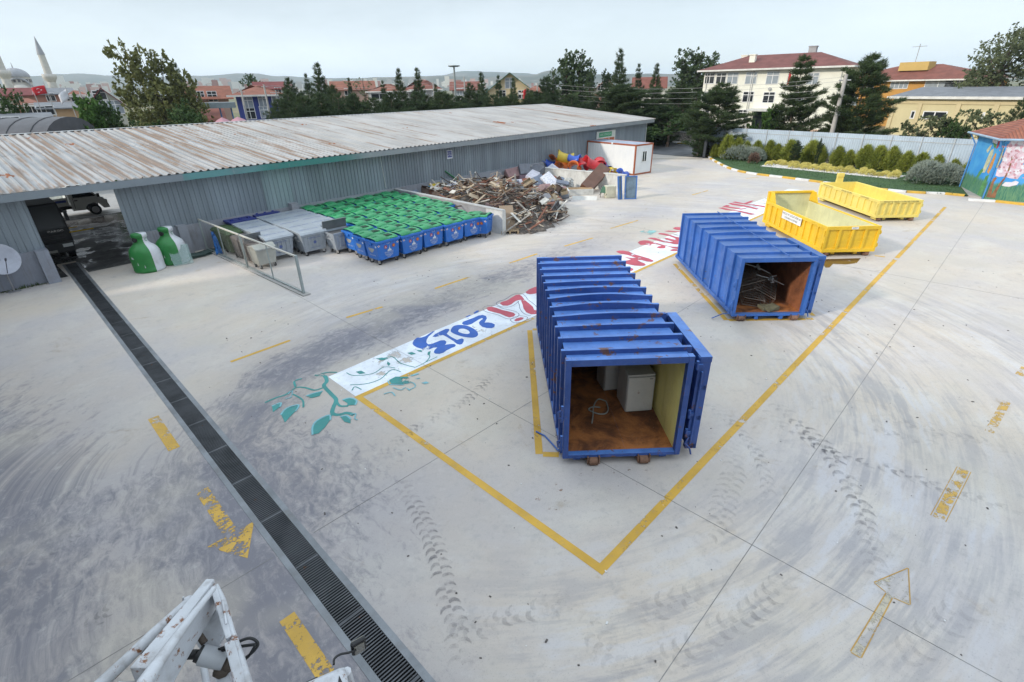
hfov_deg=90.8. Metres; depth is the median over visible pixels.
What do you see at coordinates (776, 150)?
conifer shrub
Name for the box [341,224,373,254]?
wheeled bin
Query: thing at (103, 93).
window
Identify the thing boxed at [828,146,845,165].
conifer shrub
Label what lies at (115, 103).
window
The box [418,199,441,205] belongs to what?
wheeled bin
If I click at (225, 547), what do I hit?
yellow drain arrow
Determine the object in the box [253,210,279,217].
wheeled bin
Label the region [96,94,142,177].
bush
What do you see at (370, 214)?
wheeled bin
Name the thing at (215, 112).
house
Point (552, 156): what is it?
slide piece
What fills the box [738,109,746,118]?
window
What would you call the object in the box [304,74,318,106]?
pine tree
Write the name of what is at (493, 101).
pine tree
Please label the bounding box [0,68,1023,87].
hills
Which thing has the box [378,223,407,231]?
wheeled bin
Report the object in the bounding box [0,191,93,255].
lorry
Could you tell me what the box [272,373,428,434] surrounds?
painted vine highlights
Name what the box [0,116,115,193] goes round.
barrel roof hall
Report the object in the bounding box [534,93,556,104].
pine tree
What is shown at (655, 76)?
pine tree
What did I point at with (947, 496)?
yellow edge dashes
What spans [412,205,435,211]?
wheeled bin
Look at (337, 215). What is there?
wheeled bin
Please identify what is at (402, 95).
pine tree
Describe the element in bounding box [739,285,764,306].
wire rack
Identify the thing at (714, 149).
conifer shrub
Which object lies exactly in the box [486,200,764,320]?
banner letters
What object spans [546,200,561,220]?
grid panel
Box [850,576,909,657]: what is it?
painted arrow
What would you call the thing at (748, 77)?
window
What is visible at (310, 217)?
metal bin
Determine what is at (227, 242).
bin
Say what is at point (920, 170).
silver shrub
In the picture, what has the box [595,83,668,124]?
pine tree
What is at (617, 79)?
pine tree
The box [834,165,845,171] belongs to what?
golden shrub
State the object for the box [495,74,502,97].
pine tree
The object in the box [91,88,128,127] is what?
house
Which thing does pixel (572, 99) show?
pine tree
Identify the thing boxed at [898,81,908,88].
window
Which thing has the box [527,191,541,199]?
broken furniture
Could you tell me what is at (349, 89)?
pine tree
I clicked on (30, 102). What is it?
house
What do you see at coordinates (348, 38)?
sky
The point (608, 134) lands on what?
information board
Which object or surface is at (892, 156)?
conifer shrub
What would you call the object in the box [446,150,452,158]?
wall sign
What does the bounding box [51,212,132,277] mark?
shed floor
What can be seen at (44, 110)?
window
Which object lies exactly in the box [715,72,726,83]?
window
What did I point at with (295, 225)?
metal bin
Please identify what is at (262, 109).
window
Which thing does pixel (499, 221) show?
divider wall
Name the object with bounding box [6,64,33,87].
mosque
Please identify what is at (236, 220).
wheeled bin
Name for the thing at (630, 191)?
framed screen
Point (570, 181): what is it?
plastic sack
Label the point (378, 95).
window
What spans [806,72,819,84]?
window
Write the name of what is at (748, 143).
conifer shrub
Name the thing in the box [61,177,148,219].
yard
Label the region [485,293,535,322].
letter outlines
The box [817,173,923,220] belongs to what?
waste skip
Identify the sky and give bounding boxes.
[0,0,1023,77]
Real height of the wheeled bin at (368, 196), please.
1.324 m
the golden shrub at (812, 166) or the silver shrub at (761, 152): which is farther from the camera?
the silver shrub at (761, 152)
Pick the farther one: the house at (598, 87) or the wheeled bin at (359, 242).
the house at (598, 87)
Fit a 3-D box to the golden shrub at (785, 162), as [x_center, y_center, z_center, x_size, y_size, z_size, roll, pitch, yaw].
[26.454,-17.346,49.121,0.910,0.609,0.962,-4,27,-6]
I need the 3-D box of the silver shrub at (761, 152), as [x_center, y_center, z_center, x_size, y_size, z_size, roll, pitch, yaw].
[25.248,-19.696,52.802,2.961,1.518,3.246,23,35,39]
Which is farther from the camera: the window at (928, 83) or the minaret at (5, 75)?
the minaret at (5, 75)
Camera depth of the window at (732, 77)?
76.45 m
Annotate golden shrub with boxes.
[779,160,787,165]
[787,162,797,167]
[808,163,816,169]
[818,166,829,170]
[825,166,836,171]
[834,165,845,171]
[842,167,852,172]
[865,170,876,175]
[878,171,889,176]
[887,171,899,177]
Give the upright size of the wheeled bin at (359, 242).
1.324 m
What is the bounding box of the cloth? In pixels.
[211,232,222,254]
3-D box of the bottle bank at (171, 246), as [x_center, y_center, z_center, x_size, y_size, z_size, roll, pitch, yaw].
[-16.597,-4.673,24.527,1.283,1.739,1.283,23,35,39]
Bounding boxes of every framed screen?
[617,176,621,199]
[624,175,637,198]
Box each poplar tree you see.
[545,67,562,103]
[556,48,580,104]
[568,49,593,104]
[584,66,597,107]
[598,68,612,105]
[668,47,697,116]
[686,47,709,107]
[698,51,719,110]
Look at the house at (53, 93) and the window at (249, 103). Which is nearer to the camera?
the window at (249, 103)
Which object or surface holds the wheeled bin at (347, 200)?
on the yard at (110, 530)
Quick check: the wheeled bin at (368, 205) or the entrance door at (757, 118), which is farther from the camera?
the entrance door at (757, 118)
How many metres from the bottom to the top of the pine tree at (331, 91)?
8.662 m
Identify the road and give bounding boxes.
[653,144,707,157]
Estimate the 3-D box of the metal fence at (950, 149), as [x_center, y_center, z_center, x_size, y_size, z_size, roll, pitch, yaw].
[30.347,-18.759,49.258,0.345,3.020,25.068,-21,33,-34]
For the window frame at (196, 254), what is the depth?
25.55 m
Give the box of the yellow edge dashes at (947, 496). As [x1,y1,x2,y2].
[934,366,1023,518]
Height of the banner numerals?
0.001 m
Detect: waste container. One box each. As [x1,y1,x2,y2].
[536,255,712,465]
[675,211,826,320]
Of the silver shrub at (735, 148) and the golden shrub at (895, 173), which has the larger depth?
the silver shrub at (735, 148)
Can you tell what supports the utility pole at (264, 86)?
on the yard at (110, 197)
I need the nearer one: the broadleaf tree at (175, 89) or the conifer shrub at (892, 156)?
the conifer shrub at (892, 156)
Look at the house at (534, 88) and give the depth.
88.71 m
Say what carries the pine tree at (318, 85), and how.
on the yard at (110, 197)
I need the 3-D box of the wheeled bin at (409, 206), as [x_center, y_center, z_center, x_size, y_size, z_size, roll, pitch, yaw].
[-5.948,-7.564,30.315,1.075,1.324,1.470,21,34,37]
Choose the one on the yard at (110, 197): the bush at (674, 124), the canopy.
the canopy
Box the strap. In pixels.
[536,431,559,451]
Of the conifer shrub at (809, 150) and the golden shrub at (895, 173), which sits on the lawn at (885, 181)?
the conifer shrub at (809, 150)
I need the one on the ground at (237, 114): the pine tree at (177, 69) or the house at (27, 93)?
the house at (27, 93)
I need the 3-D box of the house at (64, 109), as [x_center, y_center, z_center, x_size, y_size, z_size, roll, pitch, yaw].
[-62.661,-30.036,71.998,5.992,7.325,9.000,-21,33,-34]
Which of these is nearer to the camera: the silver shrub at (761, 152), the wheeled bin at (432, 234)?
the wheeled bin at (432, 234)
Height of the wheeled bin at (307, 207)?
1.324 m
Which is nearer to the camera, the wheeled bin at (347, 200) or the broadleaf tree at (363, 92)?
the wheeled bin at (347, 200)
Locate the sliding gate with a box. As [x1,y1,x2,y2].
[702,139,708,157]
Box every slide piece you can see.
[546,159,554,165]
[549,154,563,167]
[555,162,567,168]
[556,149,573,162]
[567,154,580,160]
[567,160,581,169]
[577,158,588,170]
[582,155,603,169]
[594,157,605,163]
[616,168,628,175]
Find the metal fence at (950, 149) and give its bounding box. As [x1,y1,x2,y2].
[708,127,977,169]
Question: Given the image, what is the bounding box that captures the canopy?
[205,102,235,118]
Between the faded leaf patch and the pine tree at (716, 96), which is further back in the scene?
the pine tree at (716, 96)
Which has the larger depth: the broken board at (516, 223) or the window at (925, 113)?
the window at (925, 113)
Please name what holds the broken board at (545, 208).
on the splinters
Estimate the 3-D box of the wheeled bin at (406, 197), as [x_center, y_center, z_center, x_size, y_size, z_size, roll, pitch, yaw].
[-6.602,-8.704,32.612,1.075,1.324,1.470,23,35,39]
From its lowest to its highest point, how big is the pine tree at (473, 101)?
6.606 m
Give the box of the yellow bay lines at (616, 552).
[355,207,946,574]
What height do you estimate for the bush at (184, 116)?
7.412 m
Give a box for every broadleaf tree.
[0,84,29,113]
[102,37,213,126]
[238,73,262,86]
[343,77,371,101]
[953,22,1023,87]
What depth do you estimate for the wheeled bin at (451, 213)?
27.91 m
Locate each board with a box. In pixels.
[431,191,439,195]
[469,188,479,193]
[469,193,478,198]
[492,195,521,202]
[499,205,515,232]
[503,214,529,232]
[517,201,532,215]
[528,219,544,230]
[535,206,547,223]
[538,197,548,204]
[596,130,615,139]
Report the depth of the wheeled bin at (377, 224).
26.10 m
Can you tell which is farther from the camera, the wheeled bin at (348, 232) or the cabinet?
the cabinet
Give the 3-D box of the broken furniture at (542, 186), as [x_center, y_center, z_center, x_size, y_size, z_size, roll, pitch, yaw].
[2.145,-11.140,36.875,0.609,0.362,0.685,-37,8,8]
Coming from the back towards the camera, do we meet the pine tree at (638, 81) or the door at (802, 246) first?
the pine tree at (638, 81)
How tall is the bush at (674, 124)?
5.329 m
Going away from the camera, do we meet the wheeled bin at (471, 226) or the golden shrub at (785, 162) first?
the wheeled bin at (471, 226)
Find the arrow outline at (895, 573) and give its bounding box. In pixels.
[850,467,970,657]
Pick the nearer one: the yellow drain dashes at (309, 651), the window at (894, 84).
the yellow drain dashes at (309, 651)
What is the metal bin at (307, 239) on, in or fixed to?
on the yard at (110, 530)
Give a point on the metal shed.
(216, 173)
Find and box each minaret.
[0,56,13,87]
[34,37,57,87]
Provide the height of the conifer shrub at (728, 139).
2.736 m
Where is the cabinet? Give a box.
[604,185,615,197]
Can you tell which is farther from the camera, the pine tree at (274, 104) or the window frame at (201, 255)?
the pine tree at (274, 104)
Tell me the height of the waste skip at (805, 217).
1.950 m
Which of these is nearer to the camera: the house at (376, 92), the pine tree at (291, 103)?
the pine tree at (291, 103)
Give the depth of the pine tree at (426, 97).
60.63 m
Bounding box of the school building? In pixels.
[697,45,859,131]
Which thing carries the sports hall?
on the ground at (237, 114)
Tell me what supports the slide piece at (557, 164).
on the yard at (110, 530)
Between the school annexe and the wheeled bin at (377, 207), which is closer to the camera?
the wheeled bin at (377, 207)
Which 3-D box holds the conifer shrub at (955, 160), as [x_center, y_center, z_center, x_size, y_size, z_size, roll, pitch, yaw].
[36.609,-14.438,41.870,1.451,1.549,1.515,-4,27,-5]
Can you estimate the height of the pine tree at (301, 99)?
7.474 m
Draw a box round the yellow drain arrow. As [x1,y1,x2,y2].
[197,487,252,557]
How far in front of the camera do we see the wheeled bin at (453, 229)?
26.40 m
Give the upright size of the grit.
0.017 m
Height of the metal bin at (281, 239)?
1.249 m
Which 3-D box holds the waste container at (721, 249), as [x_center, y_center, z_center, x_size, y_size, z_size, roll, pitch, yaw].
[8.706,-3.254,20.029,3.404,2.325,6.870,-1,27,1]
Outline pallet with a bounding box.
[501,228,518,234]
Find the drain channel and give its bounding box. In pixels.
[62,262,435,681]
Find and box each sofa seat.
[518,164,530,174]
[530,164,544,173]
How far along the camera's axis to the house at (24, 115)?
52.78 m
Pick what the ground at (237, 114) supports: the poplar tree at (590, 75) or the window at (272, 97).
the poplar tree at (590, 75)
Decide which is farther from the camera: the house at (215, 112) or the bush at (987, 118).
the house at (215, 112)
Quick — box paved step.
[962,187,980,198]
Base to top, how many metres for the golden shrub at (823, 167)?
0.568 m
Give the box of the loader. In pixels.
[94,579,366,681]
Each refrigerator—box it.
[597,366,618,390]
[617,365,655,411]
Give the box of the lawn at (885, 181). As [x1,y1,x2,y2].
[710,156,967,194]
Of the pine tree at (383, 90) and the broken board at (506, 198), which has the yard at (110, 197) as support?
the pine tree at (383, 90)
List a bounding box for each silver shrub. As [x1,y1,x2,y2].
[719,143,749,159]
[738,146,767,160]
[903,159,946,183]
[924,161,965,184]
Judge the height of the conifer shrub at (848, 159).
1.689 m
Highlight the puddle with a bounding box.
[824,258,860,267]
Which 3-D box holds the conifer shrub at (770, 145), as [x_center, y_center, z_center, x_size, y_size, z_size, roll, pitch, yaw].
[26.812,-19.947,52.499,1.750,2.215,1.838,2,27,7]
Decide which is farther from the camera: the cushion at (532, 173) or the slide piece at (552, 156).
the slide piece at (552, 156)
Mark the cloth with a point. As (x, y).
(217, 247)
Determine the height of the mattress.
1.679 m
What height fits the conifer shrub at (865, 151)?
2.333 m
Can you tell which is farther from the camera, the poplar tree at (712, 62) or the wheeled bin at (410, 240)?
the poplar tree at (712, 62)
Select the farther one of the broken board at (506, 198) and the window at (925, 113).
the window at (925, 113)
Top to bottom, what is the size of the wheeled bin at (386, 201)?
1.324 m
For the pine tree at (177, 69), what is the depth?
65.53 m
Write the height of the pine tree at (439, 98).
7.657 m
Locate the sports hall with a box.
[885,86,1023,138]
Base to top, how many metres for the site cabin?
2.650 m
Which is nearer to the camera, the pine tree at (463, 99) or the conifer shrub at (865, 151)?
the conifer shrub at (865, 151)
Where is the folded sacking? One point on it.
(770, 307)
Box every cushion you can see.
[525,169,539,177]
[531,174,543,185]
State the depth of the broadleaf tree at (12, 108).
53.20 m
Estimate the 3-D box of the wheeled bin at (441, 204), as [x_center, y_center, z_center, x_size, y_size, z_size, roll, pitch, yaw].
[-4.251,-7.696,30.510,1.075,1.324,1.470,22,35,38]
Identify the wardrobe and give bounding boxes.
[580,163,610,188]
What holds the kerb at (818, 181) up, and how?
on the yard at (110, 530)
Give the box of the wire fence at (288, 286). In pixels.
[197,219,310,296]
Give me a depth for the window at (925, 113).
59.41 m
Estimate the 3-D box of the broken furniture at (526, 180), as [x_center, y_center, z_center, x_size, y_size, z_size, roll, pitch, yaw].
[1.069,-11.694,37.442,0.880,0.212,0.448,-34,71,-4]
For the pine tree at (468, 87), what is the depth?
67.83 m
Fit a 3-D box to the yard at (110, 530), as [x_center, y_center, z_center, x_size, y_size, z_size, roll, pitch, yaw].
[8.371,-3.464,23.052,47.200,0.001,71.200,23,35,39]
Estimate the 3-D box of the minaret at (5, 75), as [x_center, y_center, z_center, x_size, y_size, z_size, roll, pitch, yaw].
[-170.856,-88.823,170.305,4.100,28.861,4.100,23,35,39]
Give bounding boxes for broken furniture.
[421,185,429,193]
[521,177,532,187]
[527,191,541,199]
[537,183,545,190]
[541,193,554,205]
[543,187,553,192]
[554,184,562,192]
[556,179,568,185]
[561,188,567,195]
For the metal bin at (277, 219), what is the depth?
27.39 m
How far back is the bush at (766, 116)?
54.43 m
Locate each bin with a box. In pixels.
[210,224,234,248]
[220,227,243,252]
[223,216,256,225]
[229,233,244,256]
[232,219,262,227]
[238,222,272,233]
[238,238,259,260]
[243,232,263,260]
[246,241,276,268]
[247,225,281,233]
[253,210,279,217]
[256,213,286,221]
[258,229,292,256]
[264,215,294,224]
[272,218,303,227]
[279,209,306,214]
[281,221,314,251]
[287,211,315,217]
[290,224,326,255]
[298,214,325,220]
[300,204,324,210]
[304,217,332,226]
[307,206,334,213]
[317,209,344,216]
[321,200,344,206]
[322,217,347,253]
[327,212,354,218]
[329,203,354,208]
[340,205,365,211]
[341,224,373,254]
[343,197,364,202]
[346,215,364,222]
[346,218,376,226]
[349,208,374,214]
[350,199,374,205]
[351,228,384,259]
[359,210,386,217]
[360,194,381,198]
[360,202,384,207]
[363,232,399,264]
[368,219,396,227]
[369,204,394,210]
[370,196,391,201]
[370,213,397,220]
[377,191,400,195]
[378,198,402,203]
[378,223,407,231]
[380,206,405,212]
[388,193,410,198]
[389,200,413,206]
[391,209,416,215]
[391,215,417,222]
[391,227,423,257]
[398,195,420,200]
[400,203,424,208]
[401,218,428,226]
[409,197,430,202]
[410,210,436,217]
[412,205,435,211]
[412,221,443,251]
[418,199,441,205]
[423,214,449,221]
[429,201,454,207]
[431,206,455,213]
[435,217,464,245]
[441,209,467,216]
[454,213,480,240]
[467,211,493,237]
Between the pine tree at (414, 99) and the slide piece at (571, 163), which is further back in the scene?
the pine tree at (414, 99)
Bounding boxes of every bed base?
[568,187,593,194]
[572,196,596,199]
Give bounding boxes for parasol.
[216,117,228,121]
[231,117,246,120]
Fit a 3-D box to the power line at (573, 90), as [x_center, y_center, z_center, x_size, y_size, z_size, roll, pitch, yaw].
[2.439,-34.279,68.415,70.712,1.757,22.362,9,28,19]
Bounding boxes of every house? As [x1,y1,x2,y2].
[0,88,38,101]
[0,95,13,112]
[0,112,52,117]
[14,98,36,112]
[32,88,72,101]
[34,101,88,117]
[68,90,87,101]
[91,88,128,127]
[188,86,233,120]
[199,108,226,122]
[226,85,280,119]
[252,81,284,97]
[329,81,375,101]
[365,84,411,108]
[406,80,442,101]
[449,81,479,99]
[485,72,527,100]
[519,86,541,98]
[594,82,612,92]
[632,77,667,100]
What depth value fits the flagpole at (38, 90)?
57.72 m
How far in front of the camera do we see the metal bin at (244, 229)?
26.02 m
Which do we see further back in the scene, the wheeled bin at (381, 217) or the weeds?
the wheeled bin at (381, 217)
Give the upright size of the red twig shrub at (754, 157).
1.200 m
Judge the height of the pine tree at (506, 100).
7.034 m
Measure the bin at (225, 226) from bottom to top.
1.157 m
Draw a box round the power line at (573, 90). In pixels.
[267,81,838,92]
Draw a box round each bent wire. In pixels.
[746,264,768,272]
[756,274,783,284]
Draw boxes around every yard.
[0,154,1023,681]
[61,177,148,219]
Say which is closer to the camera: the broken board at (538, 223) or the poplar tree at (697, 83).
the broken board at (538, 223)
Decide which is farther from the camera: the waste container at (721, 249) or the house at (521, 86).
the house at (521, 86)
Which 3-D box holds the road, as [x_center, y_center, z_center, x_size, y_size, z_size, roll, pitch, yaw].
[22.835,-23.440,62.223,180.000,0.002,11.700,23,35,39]
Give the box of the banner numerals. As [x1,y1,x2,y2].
[413,310,494,353]
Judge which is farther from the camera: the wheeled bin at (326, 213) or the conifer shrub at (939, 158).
the conifer shrub at (939, 158)
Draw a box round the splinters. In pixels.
[425,183,570,234]
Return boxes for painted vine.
[265,350,435,433]
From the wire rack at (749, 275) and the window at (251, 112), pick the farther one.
the window at (251, 112)
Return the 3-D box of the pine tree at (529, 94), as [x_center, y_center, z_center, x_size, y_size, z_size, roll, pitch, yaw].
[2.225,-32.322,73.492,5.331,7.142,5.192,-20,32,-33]
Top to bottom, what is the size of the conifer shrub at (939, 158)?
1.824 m
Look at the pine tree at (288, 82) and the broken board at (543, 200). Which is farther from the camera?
the pine tree at (288, 82)
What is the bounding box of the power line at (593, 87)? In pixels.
[270,77,840,88]
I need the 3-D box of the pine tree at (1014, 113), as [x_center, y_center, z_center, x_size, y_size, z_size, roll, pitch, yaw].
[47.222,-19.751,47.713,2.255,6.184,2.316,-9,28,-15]
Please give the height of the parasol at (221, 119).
4.916 m
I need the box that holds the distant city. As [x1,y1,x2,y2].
[42,76,536,93]
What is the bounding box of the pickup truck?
[49,184,109,214]
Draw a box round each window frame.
[189,251,205,256]
[190,253,212,258]
[200,248,214,253]
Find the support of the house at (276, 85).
on the ground at (237, 114)
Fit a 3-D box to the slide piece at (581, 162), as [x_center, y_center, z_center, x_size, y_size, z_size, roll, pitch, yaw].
[6.278,-15.690,44.903,1.042,1.115,1.168,-9,28,-15]
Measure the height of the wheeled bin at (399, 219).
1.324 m
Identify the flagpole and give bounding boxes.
[31,82,56,115]
[58,86,76,116]
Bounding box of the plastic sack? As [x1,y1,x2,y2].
[563,178,573,187]
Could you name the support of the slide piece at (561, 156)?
on the slide piece
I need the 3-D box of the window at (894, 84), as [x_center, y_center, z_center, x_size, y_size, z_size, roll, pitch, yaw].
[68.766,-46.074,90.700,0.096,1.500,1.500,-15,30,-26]
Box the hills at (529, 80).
[87,70,1023,98]
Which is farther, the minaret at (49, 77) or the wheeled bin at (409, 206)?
the minaret at (49, 77)
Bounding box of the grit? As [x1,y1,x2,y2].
[195,216,1008,665]
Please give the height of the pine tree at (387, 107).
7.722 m
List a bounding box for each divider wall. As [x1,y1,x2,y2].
[394,188,505,234]
[530,166,626,191]
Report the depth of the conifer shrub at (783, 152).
51.01 m
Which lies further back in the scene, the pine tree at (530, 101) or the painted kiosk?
the pine tree at (530, 101)
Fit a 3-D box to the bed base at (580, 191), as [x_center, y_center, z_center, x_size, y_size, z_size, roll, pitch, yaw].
[5.200,-11.470,38.637,1.900,0.435,0.950,-3,27,-3]
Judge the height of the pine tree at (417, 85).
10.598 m
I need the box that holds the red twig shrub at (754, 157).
[747,152,760,162]
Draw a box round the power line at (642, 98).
[300,89,831,98]
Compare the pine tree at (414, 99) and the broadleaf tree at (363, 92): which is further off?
the broadleaf tree at (363, 92)
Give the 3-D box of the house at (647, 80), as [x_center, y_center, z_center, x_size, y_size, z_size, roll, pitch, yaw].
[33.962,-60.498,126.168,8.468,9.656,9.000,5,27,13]
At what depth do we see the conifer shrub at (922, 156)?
43.11 m
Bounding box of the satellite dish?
[0,244,21,293]
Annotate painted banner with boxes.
[329,189,796,395]
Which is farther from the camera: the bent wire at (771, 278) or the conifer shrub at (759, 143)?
the conifer shrub at (759, 143)
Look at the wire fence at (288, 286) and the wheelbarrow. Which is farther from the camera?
the wheelbarrow
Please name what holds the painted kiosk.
on the yard at (110, 530)
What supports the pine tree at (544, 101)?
on the yard at (110, 197)
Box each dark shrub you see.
[788,140,803,161]
[813,138,824,163]
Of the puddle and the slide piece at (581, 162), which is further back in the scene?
the slide piece at (581, 162)
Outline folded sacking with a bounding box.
[757,303,779,311]
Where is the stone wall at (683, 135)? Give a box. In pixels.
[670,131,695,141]
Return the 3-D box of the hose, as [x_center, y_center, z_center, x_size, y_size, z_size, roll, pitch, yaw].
[2.091,1.710,12.356,0.471,0.032,1.063,16,31,31]
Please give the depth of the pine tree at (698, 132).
56.05 m
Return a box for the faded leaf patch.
[640,230,655,234]
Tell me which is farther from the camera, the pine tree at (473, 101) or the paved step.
the pine tree at (473, 101)
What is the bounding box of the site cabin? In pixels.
[587,139,653,174]
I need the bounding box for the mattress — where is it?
[540,171,562,192]
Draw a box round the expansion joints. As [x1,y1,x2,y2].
[67,207,1021,681]
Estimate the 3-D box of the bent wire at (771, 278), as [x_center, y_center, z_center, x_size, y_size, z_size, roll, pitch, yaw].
[9.213,-2.194,18.041,0.909,0.354,0.412,-6,27,-9]
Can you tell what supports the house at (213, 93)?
on the ground at (237, 114)
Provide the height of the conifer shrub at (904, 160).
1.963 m
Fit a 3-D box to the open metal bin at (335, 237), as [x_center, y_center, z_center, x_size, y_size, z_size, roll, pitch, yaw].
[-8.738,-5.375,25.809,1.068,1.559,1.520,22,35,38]
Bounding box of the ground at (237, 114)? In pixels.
[69,80,1023,263]
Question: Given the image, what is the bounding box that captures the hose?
[588,398,608,422]
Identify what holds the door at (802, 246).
in the waste container at (721, 249)
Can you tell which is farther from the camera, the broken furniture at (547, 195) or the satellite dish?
the broken furniture at (547, 195)
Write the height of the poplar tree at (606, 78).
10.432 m
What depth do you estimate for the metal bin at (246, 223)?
26.72 m
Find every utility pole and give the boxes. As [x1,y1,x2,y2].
[240,89,248,119]
[263,84,269,111]
[830,74,850,132]
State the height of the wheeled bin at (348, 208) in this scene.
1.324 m
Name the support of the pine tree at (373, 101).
on the yard at (110, 197)
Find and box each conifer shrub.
[709,143,718,156]
[717,133,734,158]
[729,137,745,158]
[742,139,752,150]
[752,139,764,158]
[761,138,775,159]
[770,143,782,159]
[776,138,796,161]
[799,139,820,163]
[811,145,828,164]
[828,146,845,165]
[839,149,855,166]
[853,143,874,168]
[864,144,887,169]
[880,145,903,170]
[894,150,915,171]
[911,150,930,165]
[931,153,945,162]
[949,158,961,165]
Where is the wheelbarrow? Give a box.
[599,186,606,197]
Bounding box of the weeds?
[0,281,46,292]
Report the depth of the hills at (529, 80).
2416.21 m
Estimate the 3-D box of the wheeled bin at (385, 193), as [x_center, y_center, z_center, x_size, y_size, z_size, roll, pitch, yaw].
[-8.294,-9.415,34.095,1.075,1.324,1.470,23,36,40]
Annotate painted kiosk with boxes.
[959,118,1023,201]
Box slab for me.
[558,193,568,198]
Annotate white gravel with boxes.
[762,163,904,178]
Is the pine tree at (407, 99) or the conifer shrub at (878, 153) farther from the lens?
the pine tree at (407, 99)
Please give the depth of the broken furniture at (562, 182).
37.98 m
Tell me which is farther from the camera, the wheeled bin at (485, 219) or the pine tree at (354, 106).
the pine tree at (354, 106)
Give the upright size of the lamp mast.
10.015 m
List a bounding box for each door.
[665,312,712,453]
[752,112,773,128]
[786,238,826,316]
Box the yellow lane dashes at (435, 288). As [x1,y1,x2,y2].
[230,177,757,361]
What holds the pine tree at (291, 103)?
on the yard at (110, 197)
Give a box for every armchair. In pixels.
[504,167,519,178]
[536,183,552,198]
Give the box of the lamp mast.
[448,65,459,101]
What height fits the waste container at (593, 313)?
2.736 m
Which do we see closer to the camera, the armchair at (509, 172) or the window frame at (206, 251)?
the window frame at (206, 251)
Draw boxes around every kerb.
[706,154,964,196]
[968,198,1023,205]
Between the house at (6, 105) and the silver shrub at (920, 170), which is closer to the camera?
the silver shrub at (920, 170)
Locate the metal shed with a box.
[0,104,655,291]
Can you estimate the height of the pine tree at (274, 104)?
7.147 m
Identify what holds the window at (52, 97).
in the house at (53, 93)
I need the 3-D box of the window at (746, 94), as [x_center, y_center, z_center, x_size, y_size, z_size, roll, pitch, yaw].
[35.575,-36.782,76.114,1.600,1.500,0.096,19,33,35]
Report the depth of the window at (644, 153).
46.12 m
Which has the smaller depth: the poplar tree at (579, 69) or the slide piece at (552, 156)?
the slide piece at (552, 156)
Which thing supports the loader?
on the yard at (110, 530)
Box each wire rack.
[704,271,756,284]
[739,263,764,292]
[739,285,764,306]
[750,269,777,303]
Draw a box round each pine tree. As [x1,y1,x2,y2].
[174,63,187,97]
[262,98,285,119]
[270,88,318,118]
[277,77,307,108]
[279,95,330,117]
[301,92,346,116]
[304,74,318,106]
[310,61,332,104]
[321,83,348,103]
[324,92,375,115]
[331,93,349,115]
[347,78,352,94]
[357,98,380,112]
[362,91,414,113]
[378,81,386,103]
[392,68,407,102]
[398,90,445,110]
[402,97,413,110]
[413,68,427,101]
[413,94,450,110]
[414,90,474,110]
[451,95,486,108]
[458,82,488,104]
[468,98,482,107]
[473,93,483,107]
[473,94,505,107]
[476,72,488,97]
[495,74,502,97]
[499,94,526,105]
[510,77,518,102]
[516,97,540,104]
[521,92,541,104]
[524,76,560,104]
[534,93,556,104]
[541,92,552,103]
[551,94,589,107]
[580,91,614,110]
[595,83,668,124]
[605,48,628,110]
[623,86,679,144]
[634,63,644,107]
[649,63,662,121]
[659,85,699,136]
[678,82,758,154]
[690,115,717,157]
[766,53,829,131]
[818,109,844,132]
[819,51,907,134]
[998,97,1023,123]
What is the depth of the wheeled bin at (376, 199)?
31.98 m
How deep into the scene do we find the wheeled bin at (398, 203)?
30.56 m
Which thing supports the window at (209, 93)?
in the house at (213, 93)
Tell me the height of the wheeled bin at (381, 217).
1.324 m
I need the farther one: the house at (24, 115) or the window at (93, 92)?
the window at (93, 92)
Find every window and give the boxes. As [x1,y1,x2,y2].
[23,103,36,112]
[35,106,46,111]
[44,105,56,114]
[45,95,56,100]
[91,90,102,100]
[95,89,107,99]
[105,100,125,113]
[196,91,204,100]
[206,91,218,101]
[241,97,253,107]
[244,108,256,118]
[257,96,266,105]
[259,106,268,117]
[270,92,279,102]
[371,92,387,98]
[456,88,462,95]
[505,78,513,87]
[641,150,647,161]
[704,73,714,83]
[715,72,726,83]
[726,72,738,83]
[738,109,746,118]
[742,91,754,101]
[744,72,757,83]
[762,92,775,102]
[765,71,779,84]
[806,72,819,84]
[890,81,899,88]
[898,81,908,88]
[909,111,915,118]
[921,111,947,118]
[924,80,951,86]
[946,80,965,86]
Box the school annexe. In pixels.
[853,44,1016,125]
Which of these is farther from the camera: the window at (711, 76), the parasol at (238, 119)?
the window at (711, 76)
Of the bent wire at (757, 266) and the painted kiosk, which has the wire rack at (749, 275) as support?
the bent wire at (757, 266)
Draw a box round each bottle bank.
[128,232,165,273]
[155,226,189,265]
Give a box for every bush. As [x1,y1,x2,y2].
[72,90,116,180]
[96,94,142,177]
[145,97,207,125]
[642,104,691,146]
[743,104,778,129]
[895,115,959,136]
[929,108,1008,138]
[934,112,972,138]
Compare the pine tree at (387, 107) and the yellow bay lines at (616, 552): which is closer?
the yellow bay lines at (616, 552)
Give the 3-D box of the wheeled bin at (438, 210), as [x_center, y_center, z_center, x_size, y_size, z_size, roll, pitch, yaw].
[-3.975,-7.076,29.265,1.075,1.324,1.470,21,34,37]
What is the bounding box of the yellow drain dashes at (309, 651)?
[148,415,333,676]
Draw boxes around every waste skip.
[762,190,881,255]
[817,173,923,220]

